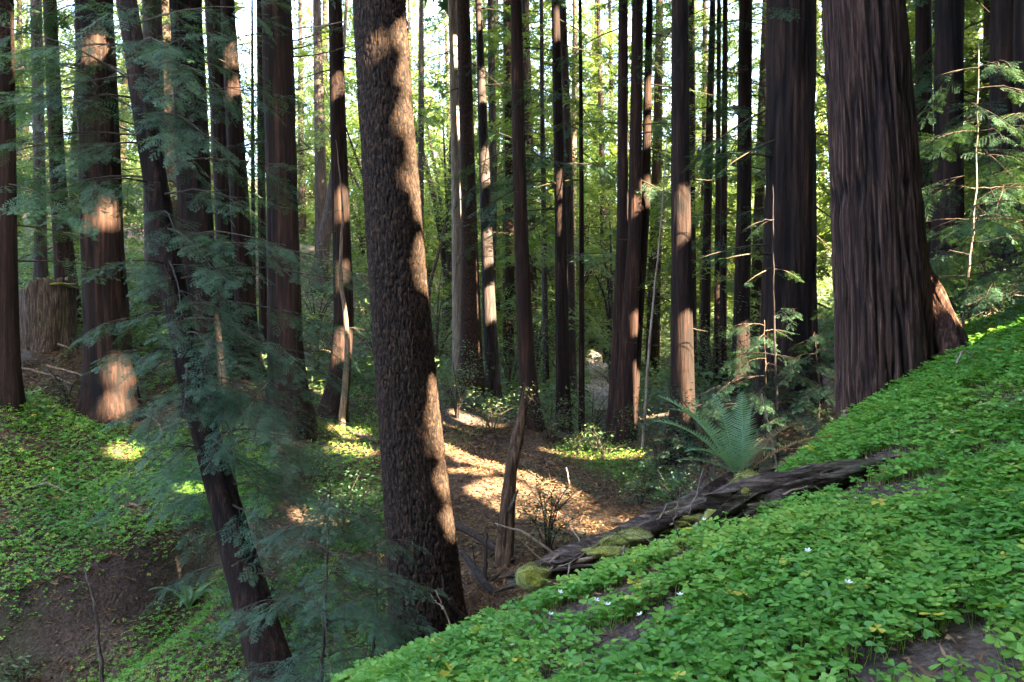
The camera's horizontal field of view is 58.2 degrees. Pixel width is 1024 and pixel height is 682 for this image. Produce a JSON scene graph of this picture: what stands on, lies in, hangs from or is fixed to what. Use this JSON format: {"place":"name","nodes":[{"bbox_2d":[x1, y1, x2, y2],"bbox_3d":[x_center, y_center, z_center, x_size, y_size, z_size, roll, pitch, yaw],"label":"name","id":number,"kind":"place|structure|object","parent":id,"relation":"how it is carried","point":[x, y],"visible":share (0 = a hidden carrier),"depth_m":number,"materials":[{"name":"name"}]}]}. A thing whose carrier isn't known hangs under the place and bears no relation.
{"place":"outdoors","nodes":[
{"label":"outdoors","id":0,"kind":"place"},
{"bbox_2d":[14,0,982,202],"label":"sky","id":1,"kind":"structure","parent":0,"point":[248,2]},
{"bbox_2d":[0,146,1023,681],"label":"ground","id":2,"kind":"structure","parent":0,"point":[70,632],"depth_m":10.28,"materials":[{"name":"soil"}]},
{"bbox_2d":[0,649,55,681],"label":"shrub","id":3,"kind":"object","parent":2,"relation":"on","point":[14,669],"visible":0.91,"depth_m":9.29,"materials":[{"name":"green plant"}]},
{"bbox_2d":[14,0,70,241],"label":"conifer","id":4,"kind":"object","parent":2,"relation":"on","point":[27,44],"visible":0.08,"depth_m":34.04,"materials":[{"name":"green plant"}]},
{"bbox_2d":[19,272,78,352],"bbox_3d":[-8.034,-0.426,16.003,1.152,1.570,1.199,0,0,0],"label":"tree stump","id":5,"kind":"object","parent":2,"relation":"on","point":[48,314],"visible":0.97,"depth_m":15.63,"materials":[{"name":"brown wood"}]},
{"bbox_2d":[0,0,157,411],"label":"redwood tree","id":6,"kind":"object","parent":2,"relation":"on","point":[12,391],"visible":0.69,"depth_m":12.90,"materials":[{"name":"brown plant"}]},
{"bbox_2d":[14,0,143,260],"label":"conifer","id":7,"kind":"object","parent":2,"relation":"on","point":[128,119],"visible":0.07,"depth_m":29.86,"materials":[{"name":"green plant"}]},
{"bbox_2d":[16,0,143,280],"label":"redwood tree","id":8,"kind":"object","parent":2,"relation":"on","point":[40,270],"visible":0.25,"depth_m":24.87,"materials":[{"name":"brown plant"}]},
{"bbox_2d":[15,0,173,326],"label":"redwood tree","id":9,"kind":"object","parent":2,"relation":"on","point":[63,249],"visible":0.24,"depth_m":17.88,"materials":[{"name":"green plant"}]},
{"bbox_2d":[1,0,218,428],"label":"redwood tree","id":10,"kind":"object","parent":2,"relation":"on","point":[103,396],"visible":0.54,"depth_m":13.76,"materials":[{"name":"brown plant"}]},
{"bbox_2d":[22,0,257,332],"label":"redwood tree","id":11,"kind":"object","parent":2,"relation":"on","point":[157,26],"visible":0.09,"depth_m":20.80,"materials":[{"name":"brown plant"}]},
{"bbox_2d":[69,0,257,237],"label":"conifer","id":12,"kind":"object","parent":2,"relation":"on","point":[172,182],"visible":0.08,"depth_m":32.75,"materials":[{"name":"green plant"}]},
{"bbox_2d":[0,0,373,681],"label":"redwood tree","id":13,"kind":"object","parent":2,"relation":"on","point":[248,586],"visible":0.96,"depth_m":8.27,"materials":[{"name":"green plant"}]},
{"bbox_2d":[113,0,262,420],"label":"redwood tree","id":14,"kind":"object","parent":2,"relation":"on","point":[199,216],"visible":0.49,"depth_m":13.79,"materials":[{"name":"brown plant"}]},
{"bbox_2d":[114,0,311,379],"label":"redwood tree","id":15,"kind":"object","parent":2,"relation":"on","point":[240,221],"visible":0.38,"depth_m":16.77,"materials":[{"name":"brown plant"}]},
{"bbox_2d":[131,0,318,371],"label":"redwood tree","id":16,"kind":"object","parent":2,"relation":"on","point":[218,130],"visible":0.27,"depth_m":17.12,"materials":[{"name":"brown plant"}]},
{"bbox_2d":[86,362,383,566],"bbox_3d":[-2.861,1.534,9.607,2.771,2.666,2.584,0,0,30],"label":"young conifer","id":17,"kind":"object","parent":2,"relation":"on","point":[202,510],"visible":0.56,"depth_m":9.27,"materials":[{"name":"green plant"}]},
{"bbox_2d":[210,0,322,319],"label":"redwood tree","id":18,"kind":"object","parent":2,"relation":"on","point":[252,157],"visible":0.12,"depth_m":21.97,"materials":[{"name":"brown plant"}]},
{"bbox_2d":[208,0,327,352],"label":"redwood tree","id":19,"kind":"object","parent":2,"relation":"on","point":[262,295],"visible":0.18,"depth_m":19.92,"materials":[{"name":"brown plant"}]},
{"bbox_2d":[206,0,352,442],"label":"redwood tree","id":20,"kind":"object","parent":2,"relation":"on","point":[283,293],"visible":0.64,"depth_m":13.80,"materials":[{"name":"brown plant"}]},
{"bbox_2d":[248,0,354,238],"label":"conifer","id":21,"kind":"object","parent":2,"relation":"on","point":[303,218],"visible":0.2,"depth_m":43.81,"materials":[{"name":"green plant"}]},
{"bbox_2d":[242,410,379,489],"bbox_3d":[-2.771,1.581,12.280,2.229,1.314,1.949,0,0,-42],"label":"shrub","id":22,"kind":"object","parent":2,"relation":"on","point":[320,460],"visible":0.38,"depth_m":12.21,"materials":[{"name":"green plant"}]},
{"bbox_2d":[198,480,438,681],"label":"young conifer","id":23,"kind":"object","parent":2,"relation":"on","point":[255,622],"visible":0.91,"depth_m":6.23,"materials":[{"name":"green plant"}]},
{"bbox_2d":[293,0,356,283],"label":"redwood tree","id":24,"kind":"object","parent":2,"relation":"on","point":[320,177],"visible":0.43,"depth_m":35.83,"materials":[{"name":"brown plant"}]},
{"bbox_2d":[294,0,356,295],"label":"redwood tree","id":25,"kind":"object","parent":2,"relation":"on","point":[324,237],"visible":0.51,"depth_m":33.82,"materials":[{"name":"brown plant"}]},
{"bbox_2d":[292,0,360,212],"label":"conifer","id":26,"kind":"object","parent":2,"relation":"on","point":[325,10],"visible":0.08,"depth_m":50.00,"materials":[{"name":"green plant"}]},
{"bbox_2d":[295,0,361,424],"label":"redwood tree","id":27,"kind":"object","parent":2,"relation":"on","point":[329,398],"visible":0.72,"depth_m":15.87,"materials":[{"name":"brown plant"}]},
{"bbox_2d":[274,468,383,548],"bbox_3d":[-1.888,1.912,10.338,1.611,1.059,1.617,0,0,0],"label":"shrub","id":28,"kind":"object","parent":2,"relation":"on","point":[357,513],"visible":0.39,"depth_m":10.30,"materials":[{"name":"green plant"}]},
{"bbox_2d":[248,58,428,265],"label":"broadleaf tree","id":29,"kind":"object","parent":2,"relation":"on","point":[361,240],"visible":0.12,"depth_m":43.52,"materials":[{"name":"green plant"}]},
{"bbox_2d":[0,242,683,681],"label":"redwood sorrel","id":30,"kind":"object","parent":2,"relation":"on","point":[138,662],"visible":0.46,"depth_m":11.05,"materials":[{"name":"green plant"}]},
{"bbox_2d":[321,143,364,429],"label":"young conifer","id":31,"kind":"object","parent":2,"relation":"on","point":[343,403],"visible":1,"depth_m":15.17,"materials":[{"name":"brown plant"}]},
{"bbox_2d":[296,0,441,250],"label":"conifer","id":32,"kind":"object","parent":2,"relation":"on","point":[350,37],"visible":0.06,"depth_m":45.16,"materials":[{"name":"green plant"}]},
{"bbox_2d":[292,528,446,681],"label":"young conifer","id":33,"kind":"object","parent":2,"relation":"on","point":[399,547],"visible":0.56,"depth_m":6.81,"materials":[{"name":"green plant"}]},
{"bbox_2d":[294,40,476,275],"bbox_3d":[-5.589,-7.245,39.779,9.654,10.721,11.174,2,2,26],"label":"broadleaf tree","id":34,"kind":"object","parent":2,"relation":"on","point":[356,181],"visible":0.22,"depth_m":38.86,"materials":[{"name":"green plant"}]},
{"bbox_2d":[355,0,448,276],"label":"conifer","id":35,"kind":"object","parent":2,"relation":"on","point":[411,42],"visible":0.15,"depth_m":40.01,"materials":[{"name":"green plant"}]},
{"bbox_2d":[352,0,467,650],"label":"fir tree","id":36,"kind":"object","parent":2,"relation":"on","point":[418,508],"visible":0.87,"depth_m":7.39,"materials":[{"name":"brown plant"}]},
{"bbox_2d":[411,0,450,238],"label":"redwood tree","id":37,"kind":"object","parent":2,"relation":"on","point":[430,121],"visible":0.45,"depth_m":33.92,"materials":[{"name":"brown plant"}]},
{"bbox_2d":[366,256,498,366],"bbox_3d":[-2.098,-0.616,23.099,2.770,2.981,3.532,0,0,-42],"label":"shrub","id":38,"kind":"object","parent":2,"relation":"on","point":[435,344],"visible":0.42,"depth_m":22.90,"materials":[{"name":"green plant"}]},
{"bbox_2d":[411,0,489,383],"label":"fir tree","id":39,"kind":"object","parent":2,"relation":"on","point":[455,185],"visible":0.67,"depth_m":19.60,"materials":[{"name":"brown plant"}]},
{"bbox_2d":[350,0,552,330],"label":"broadleaf tree","id":40,"kind":"object","parent":2,"relation":"on","point":[436,196],"visible":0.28,"depth_m":35.58,"materials":[{"name":"green plant"}]},
{"bbox_2d":[416,3,500,260],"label":"conifer","id":41,"kind":"object","parent":2,"relation":"on","point":[446,55],"visible":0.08,"depth_m":53.89,"materials":[{"name":"green plant"}]},
{"bbox_2d":[413,0,511,397],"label":"fir tree","id":42,"kind":"object","parent":2,"relation":"on","point":[470,322],"visible":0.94,"depth_m":18.26,"materials":[{"name":"brown plant"}]},
{"bbox_2d":[436,333,499,421],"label":"shrub","id":43,"kind":"object","parent":2,"relation":"on","point":[456,409],"visible":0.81,"depth_m":16.17,"materials":[{"name":"green plant"}]},
{"bbox_2d":[420,0,545,408],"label":"redwood tree","id":44,"kind":"object","parent":2,"relation":"on","point":[489,318],"visible":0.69,"depth_m":18.90,"materials":[{"name":"brown plant"}]},
{"bbox_2d":[431,0,554,349],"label":"conifer","id":45,"kind":"object","parent":2,"relation":"on","point":[498,225],"visible":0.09,"depth_m":33.73,"materials":[{"name":"green plant"}]},
{"bbox_2d":[307,348,683,507],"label":"grass","id":46,"kind":"structure","parent":2,"relation":"on","point":[452,439],"depth_m":14.50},
{"bbox_2d":[17,135,984,428],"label":"undergrowth","id":47,"kind":"object","parent":2,"relation":"on","point":[663,369],"visible":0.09,"depth_m":23.01,"materials":[{"name":"green plant"}]},
{"bbox_2d":[412,0,592,360],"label":"redwood tree","id":48,"kind":"object","parent":2,"relation":"on","point":[490,91],"visible":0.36,"depth_m":28.88,"materials":[{"name":"plant"}]},
{"bbox_2d":[490,383,531,567],"bbox_3d":[-0.015,1.496,9.277,0.234,2.163,0.476,0,0,41],"label":"broken snag","id":49,"kind":"object","parent":2,"relation":"on","point":[504,550],"visible":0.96,"depth_m":9.27,"materials":[{"name":"brown wood"}]},
{"bbox_2d":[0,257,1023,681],"bbox_3d":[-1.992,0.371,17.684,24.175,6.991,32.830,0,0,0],"label":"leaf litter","id":50,"kind":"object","parent":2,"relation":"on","point":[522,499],"visible":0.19,"depth_m":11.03,"materials":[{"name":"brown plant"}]},
{"bbox_2d":[445,0,586,431],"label":"redwood tree","id":51,"kind":"object","parent":2,"relation":"on","point":[527,364],"visible":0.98,"depth_m":15.90,"materials":[{"name":"brown plant"}]},
{"bbox_2d":[482,312,554,393],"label":"shrub","id":52,"kind":"object","parent":2,"relation":"on","point":[510,371],"visible":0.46,"depth_m":23.80,"materials":[{"name":"green plant"}]},
{"bbox_2d":[425,0,614,375],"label":"conifer","id":53,"kind":"object","parent":2,"relation":"on","point":[528,73],"visible":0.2,"depth_m":29.91,"materials":[{"name":"green plant"}]},
{"bbox_2d":[474,0,594,372],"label":"redwood tree","id":54,"kind":"object","parent":2,"relation":"on","point":[509,277],"visible":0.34,"depth_m":29.89,"materials":[{"name":"brown plant"}]},
{"bbox_2d":[493,383,590,443],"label":"shrub","id":55,"kind":"object","parent":2,"relation":"on","point":[559,425],"visible":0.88,"depth_m":15.37,"materials":[{"name":"green plant"}]},
{"bbox_2d":[474,0,613,394],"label":"redwood tree","id":56,"kind":"object","parent":2,"relation":"on","point":[544,255],"visible":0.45,"depth_m":25.94,"materials":[{"name":"brown plant"}]},
{"bbox_2d":[462,0,630,433],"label":"redwood tree","id":57,"kind":"object","parent":2,"relation":"on","point":[562,331],"visible":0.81,"depth_m":16.91,"materials":[{"name":"brown plant"}]},
{"bbox_2d":[494,464,606,554],"bbox_3d":[0.457,1.798,9.577,1.006,1.064,1.300,0,0,-33],"label":"shrub","id":58,"kind":"object","parent":2,"relation":"on","point":[551,528],"visible":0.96,"depth_m":9.59,"materials":[{"name":"green plant"}]},
{"bbox_2d":[479,0,629,353],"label":"conifer","id":59,"kind":"object","parent":2,"relation":"on","point":[593,72],"visible":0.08,"depth_m":42.12,"materials":[{"name":"green plant"}]},
{"bbox_2d":[471,0,654,408],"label":"redwood tree","id":60,"kind":"object","parent":2,"relation":"on","point":[568,157],"visible":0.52,"depth_m":23.40,"materials":[{"name":"brown plant"}]},
{"bbox_2d":[525,0,617,316],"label":"redwood tree","id":61,"kind":"object","parent":2,"relation":"on","point":[575,140],"visible":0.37,"depth_m":30.93,"materials":[{"name":"brown plant"}]},
{"bbox_2d":[497,137,652,365],"bbox_3d":[2.220,-3.030,33.505,6.315,9.978,5.362,1,1,14],"label":"broadleaf tree","id":62,"kind":"object","parent":2,"relation":"on","point":[586,280],"visible":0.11,"depth_m":33.76,"materials":[{"name":"green plant"}]},
{"bbox_2d":[526,0,628,434],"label":"redwood tree","id":63,"kind":"object","parent":2,"relation":"on","point":[581,405],"visible":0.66,"depth_m":17.96,"materials":[{"name":"brown plant"}]},
{"bbox_2d":[539,0,666,346],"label":"conifer","id":64,"kind":"object","parent":2,"relation":"on","point":[592,27],"visible":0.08,"depth_m":45.59,"materials":[{"name":"green plant"}]},
{"bbox_2d":[549,0,670,361],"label":"conifer","id":65,"kind":"object","parent":2,"relation":"on","point":[601,100],"visible":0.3,"depth_m":39.87,"materials":[{"name":"green plant"}]},
{"bbox_2d":[532,186,700,379],"bbox_3d":[3.599,-1.729,28.570,5.817,6.630,4.642,0,0,37],"label":"bay tree","id":66,"kind":"object","parent":2,"relation":"on","point":[609,304],"visible":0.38,"depth_m":28.80,"materials":[{"name":"green plant"}]},
{"bbox_2d":[534,142,700,358],"bbox_3d":[3.043,-3.420,40.170,8.678,10.228,9.519,2,-1,-30],"label":"broadleaf tree","id":67,"kind":"object","parent":2,"relation":"on","point":[588,222],"visible":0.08,"depth_m":39.44,"materials":[{"name":"green plant"}]},
{"bbox_2d":[544,0,691,443],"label":"redwood tree","id":68,"kind":"object","parent":2,"relation":"on","point":[622,186],"visible":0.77,"depth_m":15.72,"materials":[{"name":"brown plant"}]},
{"bbox_2d":[576,0,668,334],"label":"conifer","id":69,"kind":"object","parent":2,"relation":"on","point":[609,23],"visible":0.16,"depth_m":43.92,"materials":[{"name":"green plant"}]},
{"bbox_2d":[494,467,775,592],"bbox_3d":[0.815,0.962,4.811,0.911,0.580,1.762,0,0,42],"label":"fallen log","id":70,"kind":"object","parent":2,"relation":"on","point":[647,528],"visible":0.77,"depth_m":4.66,"materials":[{"name":"brown wood"}]},
{"bbox_2d":[607,0,690,446],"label":"redwood tree","id":71,"kind":"object","parent":2,"relation":"on","point":[625,393],"visible":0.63,"depth_m":15.39,"materials":[{"name":"brown plant"}]},
{"bbox_2d":[590,0,708,466],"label":"redwood tree","id":72,"kind":"object","parent":2,"relation":"on","point":[682,376],"visible":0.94,"depth_m":12.89,"materials":[{"name":"brown plant"}]},
{"bbox_2d":[637,88,670,449],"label":"young conifer","id":73,"kind":"object","parent":2,"relation":"on","point":[647,368],"visible":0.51,"depth_m":14.49,"materials":[{"name":"brown plant"}]},
{"bbox_2d":[549,0,763,376],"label":"conifer","id":74,"kind":"object","parent":2,"relation":"on","point":[659,97],"visible":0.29,"depth_m":32.91,"materials":[{"name":"green plant"}]},
{"bbox_2d":[615,434,710,504],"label":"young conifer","id":75,"kind":"object","parent":2,"relation":"on","point":[677,449],"visible":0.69,"depth_m":11.31,"materials":[{"name":"green plant"}]},
{"bbox_2d":[619,392,722,475],"bbox_3d":[2.188,1.339,12.631,1.499,1.248,1.598,0,0,0],"label":"shrub","id":76,"kind":"object","parent":2,"relation":"on","point":[661,440],"visible":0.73,"depth_m":12.69,"materials":[{"name":"green plant"}]},
{"bbox_2d":[599,0,743,440],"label":"redwood tree","id":77,"kind":"object","parent":2,"relation":"on","point":[646,152],"visible":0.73,"depth_m":15.64,"materials":[{"name":"brown plant"}]},
{"bbox_2d":[327,299,1023,681],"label":"redwood sorrel","id":78,"kind":"object","parent":2,"relation":"on","point":[769,537],"visible":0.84,"depth_m":3.29,"materials":[{"name":"green plant"}]},
{"bbox_2d":[614,453,741,511],"bbox_3d":[1.896,1.647,9.945,1.332,0.870,1.398,0,0,-43],"label":"shrub","id":79,"kind":"object","parent":2,"relation":"on","point":[675,492],"visible":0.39,"depth_m":9.93,"materials":[{"name":"green plant"}]},
{"bbox_2d":[601,0,765,383],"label":"redwood tree","id":80,"kind":"object","parent":2,"relation":"on","point":[691,11],"visible":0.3,"depth_m":24.93,"materials":[{"name":"brown plant"}]},
{"bbox_2d":[634,373,754,467],"bbox_3d":[2.438,1.126,12.079,1.729,1.391,1.823,0,0,41],"label":"shrub","id":81,"kind":"object","parent":2,"relation":"on","point":[696,429],"visible":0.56,"depth_m":12.02,"materials":[{"name":"green plant"}]},
{"bbox_2d":[644,1,754,349],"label":"conifer","id":82,"kind":"object","parent":2,"relation":"on","point":[705,11],"visible":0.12,"depth_m":35.99,"materials":[{"name":"green plant"}]},
{"bbox_2d":[642,0,765,384],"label":"redwood tree","id":83,"kind":"object","parent":2,"relation":"on","point":[706,269],"visible":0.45,"depth_m":21.91,"materials":[{"name":"brown plant"}]},
{"bbox_2d":[649,0,764,383],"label":"redwood tree","id":84,"kind":"object","parent":2,"relation":"on","point":[723,245],"visible":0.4,"depth_m":20.54,"materials":[{"name":"brown plant"}]},
{"bbox_2d":[653,0,765,382],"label":"redwood tree","id":85,"kind":"object","parent":2,"relation":"on","point":[717,227],"visible":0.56,"depth_m":20.95,"materials":[{"name":"brown plant"}]},
{"bbox_2d":[654,392,840,471],"bbox_3d":[1.333,0.537,5.275,1.064,0.494,0.458,0,0,0],"label":"sword fern","id":86,"kind":"object","parent":2,"relation":"on","point":[742,462],"visible":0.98,"depth_m":5.28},
{"bbox_2d":[664,0,831,345],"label":"conifer","id":87,"kind":"object","parent":2,"relation":"on","point":[759,199],"visible":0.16,"depth_m":31.67,"materials":[{"name":"green plant"}]},
{"bbox_2d":[680,320,833,470],"bbox_3d":[2.941,0.609,10.141,2.039,1.688,1.731,0,0,26],"label":"young conifer","id":88,"kind":"object","parent":2,"relation":"on","point":[760,339],"visible":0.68,"depth_m":10.12,"materials":[{"name":"green plant"}]},
{"bbox_2d":[682,0,833,436],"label":"redwood tree","id":89,"kind":"object","parent":2,"relation":"on","point":[791,133],"visible":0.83,"depth_m":10.95,"materials":[{"name":"brown plant"}]},
{"bbox_2d":[688,0,829,395],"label":"redwood tree","id":90,"kind":"object","parent":2,"relation":"on","point":[742,274],"visible":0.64,"depth_m":17.88,"materials":[{"name":"brown plant"}]},
{"bbox_2d":[723,184,833,459],"bbox_3d":[2.787,-0.130,10.005,1.185,3.127,0.991,0,0,45],"label":"young conifer","id":91,"kind":"object","parent":2,"relation":"on","point":[776,383],"visible":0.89,"depth_m":9.89,"materials":[{"name":"green plant"}]},
{"bbox_2d":[753,332,834,445],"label":"young conifer","id":92,"kind":"object","parent":2,"relation":"on","point":[811,340],"visible":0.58,"depth_m":9.77,"materials":[{"name":"green plant"}]},
{"bbox_2d":[697,454,901,534],"bbox_3d":[1.521,0.825,4.663,1.224,0.489,0.338,0,0,0],"label":"fallen log","id":93,"kind":"object","parent":2,"relation":"on","point":[739,494],"visible":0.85,"depth_m":4.58,"materials":[{"name":"brown wood"}]},
{"bbox_2d":[752,0,913,279],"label":"conifer","id":94,"kind":"object","parent":2,"relation":"on","point":[825,199],"visible":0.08,"depth_m":30.66,"materials":[{"name":"green plant"}]},
{"bbox_2d":[757,3,983,276],"bbox_3d":[10.471,-13.583,25.537,7.534,26.182,6.237,-1,1,12],"label":"conifer","id":95,"kind":"object","parent":2,"relation":"on","point":[820,247],"visible":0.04,"depth_m":27.05,"materials":[{"name":"green plant"}]},
{"bbox_2d":[821,0,968,419],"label":"redwood tree","id":96,"kind":"object","parent":2,"relation":"on","point":[895,317],"visible":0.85,"depth_m":6.92,"materials":[{"name":"brown plant"}]},
{"bbox_2d":[822,0,989,275],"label":"conifer","id":97,"kind":"object","parent":2,"relation":"on","point":[985,44],"visible":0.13,"depth_m":18.85,"materials":[{"name":"green plant"}]},
{"bbox_2d":[823,0,989,321],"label":"redwood tree","id":98,"kind":"object","parent":2,"relation":"on","point":[949,19],"visible":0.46,"depth_m":11.16,"materials":[{"name":"brown plant"}]},
{"bbox_2d":[809,47,1023,353],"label":"young conifer","id":99,"kind":"object","parent":2,"relation":"on","point":[988,227],"visible":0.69,"depth_m":7.88,"materials":[{"name":"green plant"}]},
{"bbox_2d":[906,0,983,262],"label":"conifer","id":100,"kind":"object","parent":2,"relation":"on","point":[967,97],"visible":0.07,"depth_m":22.07,"materials":[{"name":"green plant"}]},
{"bbox_2d":[906,0,986,277],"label":"redwood tree","id":101,"kind":"object","parent":2,"relation":"on","point":[923,25],"visible":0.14,"depth_m":13.89,"materials":[{"name":"brown plant"}]},
{"bbox_2d":[932,0,989,212],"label":"conifer","id":102,"kind":"object","parent":2,"relation":"on","point":[970,83],"visible":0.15,"depth_m":18.66,"materials":[{"name":"green plant"}]},
{"bbox_2d":[928,113,1023,323],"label":"young conifer","id":103,"kind":"object","parent":2,"relation":"on","point":[999,198],"visible":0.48,"depth_m":8.17,"materials":[{"name":"green plant"}]},
{"bbox_2d":[947,0,1018,317],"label":"redwood tree","id":104,"kind":"object","parent":2,"relation":"on","point":[1001,33],"visible":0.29,"depth_m":9.48,"materials":[{"name":"brown plant"}]},
{"bbox_2d":[967,0,1023,310],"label":"redwood tree","id":105,"kind":"object","parent":2,"relation":"on","point":[1018,31],"visible":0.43,"depth_m":8.99,"materials":[{"name":"brown plant"}]},
{"bbox_2d":[577,327,731,411],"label":"path","id":106,"kind":"structure","parent":0,"point":[596,386],"depth_m":32.64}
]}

